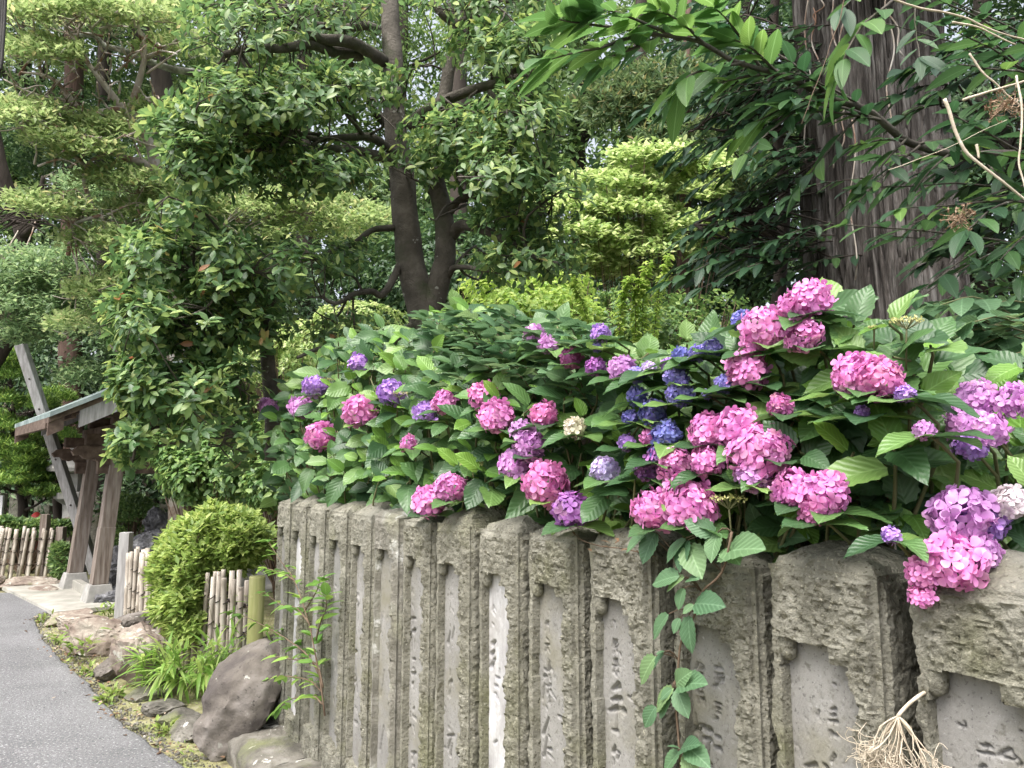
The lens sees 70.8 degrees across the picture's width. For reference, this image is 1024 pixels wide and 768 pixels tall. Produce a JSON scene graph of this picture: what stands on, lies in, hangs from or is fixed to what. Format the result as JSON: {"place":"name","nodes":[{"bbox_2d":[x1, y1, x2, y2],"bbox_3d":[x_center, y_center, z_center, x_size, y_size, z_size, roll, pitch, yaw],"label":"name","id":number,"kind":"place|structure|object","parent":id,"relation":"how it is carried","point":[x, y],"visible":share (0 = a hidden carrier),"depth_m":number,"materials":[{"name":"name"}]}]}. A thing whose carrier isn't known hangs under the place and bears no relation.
{"place":"outdoors","nodes":[
{"label":"outdoors","id":0,"kind":"place"},
{"bbox_2d":[0,0,6,75],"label":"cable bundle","id":1,"kind":"object","parent":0,"point":[3,10],"visible":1,"depth_m":5.36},
{"bbox_2d":[0,593,184,767],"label":"road","id":2,"kind":"structure","parent":0,"point":[66,726],"depth_m":4.76,"materials":[{"name":"asphalt"}]},
{"bbox_2d":[0,565,274,767],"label":"verge","id":3,"kind":"structure","parent":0,"point":[268,609],"depth_m":5.18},
{"bbox_2d":[0,526,54,578],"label":"bamboo fence","id":4,"kind":"object","parent":3,"relation":"on","point":[7,531],"visible":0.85,"depth_m":11.02,"materials":[{"name":"brown wood"}]},
{"bbox_2d":[0,576,58,588],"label":"rock","id":5,"kind":"object","parent":3,"relation":"on","point":[26,580],"visible":0.6,"depth_m":10.21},
{"bbox_2d":[0,513,73,573],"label":"shrub","id":6,"kind":"object","parent":3,"relation":"on","point":[13,522],"visible":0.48,"depth_m":11.57,"materials":[{"name":"green plant"}]},
{"bbox_2d":[0,347,81,565],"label":"pine tree","id":7,"kind":"object","parent":3,"relation":"on","point":[23,470],"visible":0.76,"depth_m":12.01,"materials":[{"name":"green plant"}]},
{"bbox_2d":[0,381,87,519],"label":"pine tree","id":8,"kind":"object","parent":3,"relation":"on","point":[65,394],"visible":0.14,"depth_m":13.02,"materials":[{"name":"green plant"}]},
{"bbox_2d":[37,514,50,575],"bbox_3d":[-7.400,2.554,11.372,0.110,0.980,0.110,0,-7,0],"label":"fence post","id":9,"kind":"object","parent":3,"relation":"on","point":[45,520],"visible":0.5,"depth_m":11.36,"materials":[{"name":"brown wood"}]},
{"bbox_2d":[46,538,70,579],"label":"shrub","id":10,"kind":"object","parent":3,"relation":"on","point":[57,557],"visible":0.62,"depth_m":10.59,"materials":[{"name":"green plant"}]},
{"bbox_2d":[46,448,86,572],"bbox_3d":[-7.474,2.047,12.241,0.841,2.200,0.858,0,-7,0],"label":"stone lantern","id":11,"kind":"object","parent":3,"relation":"on","point":[77,482],"visible":0.13,"depth_m":12.09,"materials":[{"name":"stone"}]},
{"bbox_2d":[44,608,92,626],"bbox_3d":[-4.803,2.561,7.800,0.443,0.223,0.338,5,-9,-36],"label":"rock","id":12,"kind":"object","parent":3,"relation":"on","point":[51,621],"visible":0.38,"depth_m":7.77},
{"bbox_2d":[55,614,108,633],"bbox_3d":[-4.377,2.495,7.389,0.620,0.242,0.421,-5,-9,37],"label":"rock","id":13,"kind":"object","parent":3,"relation":"on","point":[67,620],"visible":0.31,"depth_m":7.33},
{"bbox_2d":[58,624,111,661],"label":"weed","id":14,"kind":"object","parent":3,"relation":"on","point":[81,643],"visible":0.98,"depth_m":6.27,"materials":[{"name":"green plant"}]},
{"bbox_2d":[61,617,123,656],"bbox_3d":[-3.779,2.322,6.595,0.610,0.352,0.364,0,-7,0],"label":"rock","id":15,"kind":"object","parent":3,"relation":"on","point":[84,628],"visible":0.62,"depth_m":6.49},
{"bbox_2d":[93,585,115,602],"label":"rock","id":16,"kind":"object","parent":3,"relation":"on","point":[109,596],"visible":0.3,"depth_m":8.82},
{"bbox_2d":[93,657,118,681],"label":"rock","id":17,"kind":"object","parent":3,"relation":"on","point":[103,671],"visible":0.47,"depth_m":5.66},
{"bbox_2d":[24,612,197,762],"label":"fallen leaves","id":18,"kind":"object","parent":3,"relation":"on","point":[160,749],"visible":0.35,"depth_m":5.12,"materials":[{"name":"brown plant"}]},
{"bbox_2d":[99,681,127,698],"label":"weed","id":19,"kind":"object","parent":3,"relation":"on","point":[115,690],"visible":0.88,"depth_m":5.25,"materials":[{"name":"green plant"}]},
{"bbox_2d":[38,613,202,762],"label":"ground cover","id":20,"kind":"object","parent":3,"relation":"on","point":[137,707],"visible":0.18,"depth_m":4.91,"materials":[{"name":"green plant"}]},
{"bbox_2d":[114,532,133,617],"bbox_3d":[-4.237,2.116,7.856,0.110,0.980,0.100,0,-7,0],"label":"fence post","id":21,"kind":"object","parent":3,"relation":"on","point":[125,543],"visible":0.52,"depth_m":7.82,"materials":[{"name":"grey wood"}]},
{"bbox_2d":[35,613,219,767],"bbox_3d":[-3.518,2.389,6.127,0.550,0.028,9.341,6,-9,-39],"label":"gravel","id":22,"kind":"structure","parent":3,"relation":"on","point":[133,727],"depth_m":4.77,"materials":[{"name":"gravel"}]},
{"bbox_2d":[96,491,162,545],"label":"shrub","id":23,"kind":"object","parent":3,"relation":"on","point":[137,506],"visible":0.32,"depth_m":10.74,"materials":[{"name":"green plant"}]},
{"bbox_2d":[116,610,156,630],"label":"rock","id":24,"kind":"object","parent":3,"relation":"on","point":[128,619],"visible":0.23,"depth_m":6.84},
{"bbox_2d":[109,621,167,687],"bbox_3d":[-2.865,2.106,5.578,0.420,0.477,0.407,0,-7,0],"label":"rock","id":25,"kind":"object","parent":3,"relation":"on","point":[127,636],"visible":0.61,"depth_m":5.46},
{"bbox_2d":[124,684,177,702],"bbox_3d":[-2.650,2.263,5.257,0.317,0.126,0.287,-3,-8,23],"label":"edging stone","id":26,"kind":"object","parent":3,"relation":"on","point":[137,695],"visible":0.66,"depth_m":5.19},
{"bbox_2d":[141,698,187,716],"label":"edging stone","id":27,"kind":"object","parent":3,"relation":"on","point":[160,707],"visible":0.72,"depth_m":4.86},
{"bbox_2d":[2,354,331,614],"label":"pavilion","id":28,"kind":"structure","parent":3,"relation":"on","point":[78,588],"depth_m":9.16,"materials":[{"name":"wood"}]},
{"bbox_2d":[14,344,93,574],"bbox_3d":[-6.709,1.119,10.648,1.311,3.388,0.166,4,-8,-32],"label":"prop pole","id":29,"kind":"object","parent":28,"relation":"attached to","point":[40,405],"visible":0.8,"depth_m":10.59,"materials":[{"name":"grey wood"}]},
{"bbox_2d":[109,615,246,703],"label":"bamboo grass","id":30,"kind":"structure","parent":3,"relation":"on","point":[168,664],"depth_m":5.21,"materials":[{"name":"green plant"}]},
{"bbox_2d":[154,707,201,726],"bbox_3d":[-2.180,2.200,4.729,0.319,0.129,0.283,-3,-8,23],"label":"edging stone","id":31,"kind":"object","parent":3,"relation":"on","point":[183,712],"visible":0.52,"depth_m":4.68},
{"bbox_2d":[169,714,200,742],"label":"edging stone","id":32,"kind":"object","parent":3,"relation":"on","point":[181,729],"visible":0.44,"depth_m":4.43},
{"bbox_2d":[123,547,252,664],"bbox_3d":[-3.066,2.022,6.611,0.170,0.862,3.369,6,-10,-42],"label":"bamboo fence","id":33,"kind":"object","parent":3,"relation":"on","point":[215,591],"visible":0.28,"depth_m":5.94,"materials":[{"name":"brown wood"}]},
{"bbox_2d":[0,0,391,528],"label":"layered tree","id":34,"kind":"object","parent":3,"relation":"on","point":[84,132],"visible":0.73,"depth_m":9.30,"materials":[{"name":"green plant"}]},
{"bbox_2d":[139,495,277,650],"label":"shrub","id":35,"kind":"object","parent":3,"relation":"on","point":[210,535],"visible":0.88,"depth_m":6.18,"materials":[{"name":"green plant"}]},
{"bbox_2d":[145,412,305,524],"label":"shrub","id":36,"kind":"object","parent":3,"relation":"on","point":[183,472],"visible":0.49,"depth_m":7.95,"materials":[{"name":"green plant"}]},
{"bbox_2d":[190,592,273,682],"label":"bamboo grass","id":37,"kind":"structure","parent":3,"relation":"on","point":[218,636],"depth_m":5.19,"materials":[{"name":"green plant"}]},
{"bbox_2d":[192,638,281,761],"bbox_3d":[-1.577,1.875,4.263,0.525,0.681,0.439,0,-7,0],"label":"boulder","id":38,"kind":"object","parent":3,"relation":"on","point":[240,696],"visible":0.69,"depth_m":4.09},
{"bbox_2d":[246,575,264,644],"bbox_3d":[-1.776,1.792,4.967,0.110,0.910,0.110,0,-7,0],"label":"fence post","id":39,"kind":"object","parent":3,"relation":"on","point":[256,600],"visible":0.54,"depth_m":4.96,"materials":[{"name":"green wood"}]},
{"bbox_2d":[226,717,321,767],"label":"rock","id":40,"kind":"structure","parent":3,"relation":"on","point":[270,743],"depth_m":3.85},
{"bbox_2d":[270,496,304,725],"bbox_3d":[-1.292,1.379,4.379,0.272,1.399,0.257,5,-9,-33],"label":"stone post","id":41,"kind":"object","parent":40,"relation":"on","point":[284,539],"visible":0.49,"depth_m":4.29,"materials":[{"name":"stone"}]},
{"bbox_2d":[284,495,321,743],"bbox_3d":[-1.130,1.345,4.137,0.270,1.406,0.267,5,-9,-34],"label":"stone post","id":42,"kind":"object","parent":40,"relation":"on","point":[294,713],"visible":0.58,"depth_m":4.06,"materials":[{"name":"stone"}]},
{"bbox_2d":[302,503,342,761],"bbox_3d":[-0.958,1.329,3.887,0.269,1.375,0.256,5,-9,-34],"label":"stone post","id":43,"kind":"object","parent":40,"relation":"on","point":[317,567],"visible":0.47,"depth_m":3.81,"materials":[{"name":"stone"}]},
{"bbox_2d":[321,501,366,767],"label":"stone post","id":44,"kind":"object","parent":40,"relation":"on","point":[336,665],"visible":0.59,"depth_m":3.58,"materials":[{"name":"stone"}]},
{"bbox_2d":[345,501,391,767],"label":"stone post","id":45,"kind":"object","parent":40,"relation":"on","point":[359,689],"visible":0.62,"depth_m":3.36,"materials":[{"name":"stone"}]},
{"bbox_2d":[369,508,419,767],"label":"stone post","id":46,"kind":"object","parent":40,"relation":"on","point":[386,664],"visible":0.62,"depth_m":3.12,"materials":[{"name":"stone"}]},
{"bbox_2d":[399,507,454,767],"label":"stone post","id":47,"kind":"object","parent":40,"relation":"on","point":[417,710],"visible":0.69,"depth_m":2.87,"materials":[{"name":"stone"}]},
{"bbox_2d":[434,504,505,767],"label":"stone post","id":48,"kind":"object","parent":40,"relation":"on","point":[456,707],"visible":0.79,"depth_m":2.63,"materials":[{"name":"stone"}]},
{"bbox_2d":[478,515,544,767],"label":"stone post","id":49,"kind":"object","parent":40,"relation":"on","point":[503,710],"visible":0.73,"depth_m":2.39,"materials":[{"name":"stone"}]},
{"bbox_2d":[527,518,598,767],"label":"stone post","id":50,"kind":"object","parent":40,"relation":"on","point":[559,686],"visible":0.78,"depth_m":2.14,"materials":[{"name":"stone"}]},
{"bbox_2d":[589,527,699,767],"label":"stone post","id":51,"kind":"object","parent":40,"relation":"on","point":[630,602],"visible":0.67,"depth_m":1.91,"materials":[{"name":"stone"}]},
{"bbox_2d":[673,551,779,767],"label":"stone post","id":52,"kind":"object","parent":40,"relation":"on","point":[728,722],"visible":0.66,"depth_m":1.65,"materials":[{"name":"stone"}]},
{"bbox_2d":[626,503,916,767],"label":"hanging creeper","id":53,"kind":"object","parent":52,"relation":"hanging from","point":[691,558],"visible":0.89,"depth_m":1.65,"materials":[{"name":"green plant"}]},
{"bbox_2d":[768,540,924,767],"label":"stone post","id":54,"kind":"object","parent":40,"relation":"on","point":[844,647],"visible":0.81,"depth_m":1.42,"materials":[{"name":"stone"}]},
{"bbox_2d":[909,549,1023,767],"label":"stone post","id":55,"kind":"object","parent":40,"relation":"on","point":[969,650],"visible":0.95,"depth_m":1.22,"materials":[{"name":"stone"}]},
{"bbox_2d":[836,691,951,767],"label":"roots","id":56,"kind":"object","parent":55,"relation":"attached to","point":[894,724],"visible":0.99,"depth_m":1.26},
{"bbox_2d":[219,539,342,720],"bbox_3d":[-1.504,1.716,4.311,0.199,1.558,2.316,5,-9,-34],"label":"sapling","id":57,"kind":"object","parent":3,"relation":"on","point":[325,587],"visible":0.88,"depth_m":3.75,"materials":[{"name":"green plant"}]},
{"bbox_2d":[218,299,408,605],"bbox_3d":[-2.772,0.775,8.689,2.975,3.861,1.525,0,-7,0],"label":"shrub","id":58,"kind":"object","parent":3,"relation":"on","point":[286,354],"visible":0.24,"depth_m":8.61,"materials":[{"name":"green plant"}]},
{"bbox_2d":[456,270,626,514],"bbox_3d":[0.325,0.578,8.256,2.027,4.138,1.557,0,-7,0],"label":"shrub","id":59,"kind":"object","parent":3,"relation":"on","point":[553,297],"visible":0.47,"depth_m":8.08,"materials":[{"name":"green plant"}]},
{"bbox_2d":[581,286,753,357],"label":"shrub","id":60,"kind":"object","parent":3,"relation":"on","point":[611,295],"visible":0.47,"depth_m":8.34,"materials":[{"name":"green plant"}]},
{"bbox_2d":[566,253,674,360],"bbox_3d":[1.103,-0.772,7.440,1.168,1.113,0.376,0,-7,0],"label":"shoot cluster","id":61,"kind":"object","parent":60,"relation":"attached to","point":[643,288],"visible":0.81,"depth_m":7.43,"materials":[{"name":"green plant"}]},
{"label":"rock","id":62,"kind":"object","parent":3,"relation":"on","visible":0},
{"bbox_2d":[109,545,133,585],"bbox_3d":[-5.251,2.399,9.691,0.442,0.621,0.695,-3,-8,25],"label":"rock","id":63,"kind":"object","parent":62,"relation":"on","point":[113,574],"visible":0.2,"depth_m":9.43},
{"bbox_2d":[133,529,162,557],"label":"rock","id":64,"kind":"object","parent":62,"relation":"on","point":[143,541],"visible":0.34,"depth_m":9.27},
{"bbox_2d":[142,506,167,532],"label":"rock","id":65,"kind":"object","parent":62,"relation":"on","point":[156,518],"visible":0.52,"depth_m":9.84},
{"bbox_2d":[0,363,757,560],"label":"ground","id":66,"kind":"structure","parent":0,"point":[9,553],"depth_m":19.53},
{"bbox_2d":[0,19,155,505],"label":"forest tree","id":67,"kind":"object","parent":66,"relation":"on","point":[23,80],"visible":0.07,"depth_m":18.66,"materials":[{"name":"green plant"}]},
{"bbox_2d":[0,491,168,547],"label":"stone fence","id":68,"kind":"object","parent":66,"relation":"on","point":[48,508],"visible":0.09,"depth_m":15.55,"materials":[{"name":"stone"}]},
{"bbox_2d":[0,131,188,391],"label":"cloudy tree","id":69,"kind":"object","parent":66,"relation":"on","point":[25,268],"visible":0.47,"depth_m":10.93,"materials":[{"name":"green plant"}]},
{"bbox_2d":[0,28,197,525],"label":"forest tree","id":70,"kind":"object","parent":66,"relation":"on","point":[128,483],"visible":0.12,"depth_m":15.57,"materials":[{"name":"green plant"}]},
{"bbox_2d":[0,1,218,448],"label":"cedar tree","id":71,"kind":"object","parent":66,"relation":"on","point":[76,85],"visible":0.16,"depth_m":15.75,"materials":[{"name":"green plant"}]},
{"bbox_2d":[14,0,275,511],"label":"grey tree","id":72,"kind":"object","parent":66,"relation":"on","point":[161,78],"visible":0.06,"depth_m":13.24,"materials":[{"name":"green plant"}]},
{"bbox_2d":[35,10,267,503],"bbox_3d":[-9.215,-5.288,19.004,7.952,17.349,4.606,-3,-8,22],"label":"forest tree","id":73,"kind":"object","parent":66,"relation":"on","point":[146,84],"visible":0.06,"depth_m":18.74,"materials":[{"name":"green plant"}]},
{"bbox_2d":[140,0,408,366],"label":"forest tree","id":74,"kind":"object","parent":66,"relation":"on","point":[196,58],"visible":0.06,"depth_m":15.95,"materials":[{"name":"green plant"}]},
{"bbox_2d":[200,15,398,517],"bbox_3d":[-4.296,-3.704,14.460,5.574,14.365,4.097,0,-7,0],"label":"forest tree","id":75,"kind":"object","parent":66,"relation":"on","point":[307,307],"visible":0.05,"depth_m":13.75,"materials":[{"name":"green plant"}]},
{"bbox_2d":[295,4,570,452],"bbox_3d":[-1.356,-3.394,13.322,5.178,13.467,3.932,0,-7,0],"label":"forest tree","id":76,"kind":"object","parent":66,"relation":"on","point":[392,299],"visible":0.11,"depth_m":12.72,"materials":[{"name":"green plant"}]},
{"bbox_2d":[279,0,595,306],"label":"forest tree","id":77,"kind":"object","parent":66,"relation":"on","point":[424,201],"visible":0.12,"depth_m":17.23,"materials":[{"name":"green plant"}]},
{"bbox_2d":[0,44,1013,462],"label":"distant woods","id":78,"kind":"object","parent":66,"relation":"on","point":[386,200],"visible":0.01,"depth_m":24.36,"materials":[{"name":"green plant"}]},
{"bbox_2d":[467,0,700,444],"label":"forest tree","id":79,"kind":"object","parent":66,"relation":"on","point":[574,146],"visible":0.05,"depth_m":16.77,"materials":[{"name":"green plant"}]},
{"bbox_2d":[523,134,737,360],"bbox_3d":[2.009,-0.611,11.011,3.773,7.179,2.162,0,-7,0],"label":"shrub","id":80,"kind":"object","parent":66,"relation":"on","point":[643,195],"visible":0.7,"depth_m":10.82,"materials":[{"name":"green plant"}]},
{"bbox_2d":[489,0,802,372],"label":"forest tree","id":81,"kind":"object","parent":66,"relation":"on","point":[727,287],"visible":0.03,"depth_m":14.11,"materials":[{"name":"green plant"}]},
{"bbox_2d":[565,0,776,342],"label":"conifer tree","id":82,"kind":"object","parent":66,"relation":"on","point":[648,83],"visible":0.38,"depth_m":12.43,"materials":[{"name":"plant"}]},
{"bbox_2d":[613,0,802,310],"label":"forest tree","id":83,"kind":"object","parent":66,"relation":"on","point":[785,14],"visible":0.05,"depth_m":14.70,"materials":[{"name":"green plant"}]},
{"bbox_2d":[792,0,970,569],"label":"cedar tree","id":84,"kind":"object","parent":66,"relation":"on","point":[879,268],"visible":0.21,"depth_m":4.47,"materials":[{"name":"brown plant"}]},
{"bbox_2d":[942,0,1023,449],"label":"forest tree","id":85,"kind":"object","parent":66,"relation":"on","point":[1017,9],"visible":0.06,"depth_m":12.12,"materials":[{"name":"green plant"}]},
{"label":"flower bed","id":86,"kind":"structure","parent":66,"relation":"on","visible":0},
{"bbox_2d":[253,312,414,507],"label":"hydrangea","id":87,"kind":"object","parent":86,"relation":"on","point":[333,472],"visible":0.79,"depth_m":4.08,"materials":[{"name":"green plant"}]},
{"bbox_2d":[90,0,597,480],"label":"evergreen tree","id":88,"kind":"object","parent":86,"relation":"on","point":[248,101],"visible":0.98,"depth_m":5.17,"materials":[{"name":"green plant"}]},
{"bbox_2d":[359,324,530,519],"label":"hydrangea","id":89,"kind":"object","parent":86,"relation":"on","point":[430,437],"visible":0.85,"depth_m":3.04,"materials":[{"name":"green plant"}]},
{"bbox_2d":[416,288,659,515],"bbox_3d":[0.117,0.453,3.121,0.757,2.218,2.346,3,-8,-23],"label":"hydrangea","id":90,"kind":"object","parent":86,"relation":"on","point":[594,366],"visible":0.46,"depth_m":2.44,"materials":[{"name":"green plant"}]},
{"bbox_2d":[405,302,621,408],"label":"shrub","id":91,"kind":"object","parent":90,"relation":"attached to","point":[463,343],"visible":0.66,"depth_m":2.84,"materials":[{"name":"green plant"}]},
{"bbox_2d":[465,374,685,536],"bbox_3d":[0.198,0.707,2.434,0.581,1.545,1.499,3,-8,-23],"label":"hydrangea","id":92,"kind":"object","parent":86,"relation":"on","point":[538,476],"visible":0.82,"depth_m":2.24,"materials":[{"name":"green plant"}]},
{"bbox_2d":[572,309,790,501],"bbox_3d":[0.536,0.585,2.283,0.693,1.749,1.361,0,-7,0],"label":"hydrangea","id":93,"kind":"object","parent":86,"relation":"on","point":[677,387],"visible":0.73,"depth_m":1.92,"materials":[{"name":"green plant"}]},
{"bbox_2d":[505,0,1023,315],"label":"chestnut tree","id":94,"kind":"object","parent":86,"relation":"on","point":[582,16],"visible":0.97,"depth_m":2.32,"materials":[{"name":"green plant"}]},
{"bbox_2d":[939,202,976,231],"bbox_3d":[1.123,-0.413,1.817,0.078,0.076,0.078,-7,-10,43],"label":"dry flower head","id":95,"kind":"object","parent":94,"relation":"attached to","point":[958,217],"visible":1,"depth_m":1.81},
{"bbox_2d":[894,0,1023,39],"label":"dry cane","id":96,"kind":"object","parent":94,"relation":"attached to","point":[940,11],"visible":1,"depth_m":1.83,"materials":[{"name":"plant"}]},
{"bbox_2d":[943,98,1023,199],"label":"dry cane","id":97,"kind":"object","parent":94,"relation":"attached to","point":[957,136],"visible":1,"depth_m":1.84,"materials":[{"name":"plant"}]},
{"bbox_2d":[968,53,1023,110],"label":"dry cane","id":98,"kind":"object","parent":94,"relation":"attached to","point":[982,71],"visible":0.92,"depth_m":1.80,"materials":[{"name":"plant"}]},
{"bbox_2d":[984,85,1023,122],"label":"dry flower head","id":99,"kind":"object","parent":98,"relation":"attached to","point":[1004,105],"visible":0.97,"depth_m":1.79},
{"bbox_2d":[1015,75,1023,184],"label":"dry cane","id":100,"kind":"object","parent":94,"relation":"attached to","point":[1021,105],"visible":1,"depth_m":1.68,"materials":[{"name":"plant"}]},
{"bbox_2d":[625,361,905,562],"bbox_3d":[0.579,0.645,1.868,0.678,1.528,1.075,4,-8,-27],"label":"hydrangea","id":101,"kind":"object","parent":86,"relation":"on","point":[749,457],"visible":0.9,"depth_m":1.65,"materials":[{"name":"pink plant"}]},
{"bbox_2d":[709,493,747,541],"bbox_3d":[0.490,0.311,1.610,0.084,0.134,0.064,5,-9,-34],"label":"bud spray","id":102,"kind":"object","parent":101,"relation":"attached to","point":[731,497],"visible":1,"depth_m":1.61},
{"bbox_2d":[604,0,1023,307],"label":"elm tree","id":103,"kind":"object","parent":86,"relation":"on","point":[777,246],"visible":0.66,"depth_m":4.25,"materials":[{"name":"green plant"}]},
{"bbox_2d":[690,277,1002,553],"bbox_3d":[0.778,0.533,1.743,0.756,1.718,0.891,-5,-9,36],"label":"hydrangea","id":104,"kind":"object","parent":86,"relation":"on","point":[881,408],"visible":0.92,"depth_m":1.55,"materials":[{"name":"green plant"}]},
{"bbox_2d":[889,314,924,370],"bbox_3d":[0.825,-0.083,1.493,0.080,0.122,0.062,5,-9,-37],"label":"bud spray","id":105,"kind":"object","parent":104,"relation":"on","point":[912,320],"visible":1,"depth_m":1.49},
{"bbox_2d":[843,455,1023,608],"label":"hydrangea","id":106,"kind":"object","parent":86,"relation":"on","point":[972,534],"visible":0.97,"depth_m":1.26,"materials":[{"name":"pink plant"}]},
{"bbox_2d":[874,337,1023,572],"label":"hydrangea","id":107,"kind":"object","parent":86,"relation":"on","point":[990,385],"visible":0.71,"depth_m":1.46,"materials":[{"name":"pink plant"}]},
{"bbox_2d":[885,293,1023,399],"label":"creeper","id":108,"kind":"object","parent":107,"relation":"on","point":[975,311],"visible":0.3,"depth_m":2.07,"materials":[{"name":"green plant"}]},
{"bbox_2d":[0,0,1023,354],"label":"sky","id":109,"kind":"structure","parent":0,"point":[420,85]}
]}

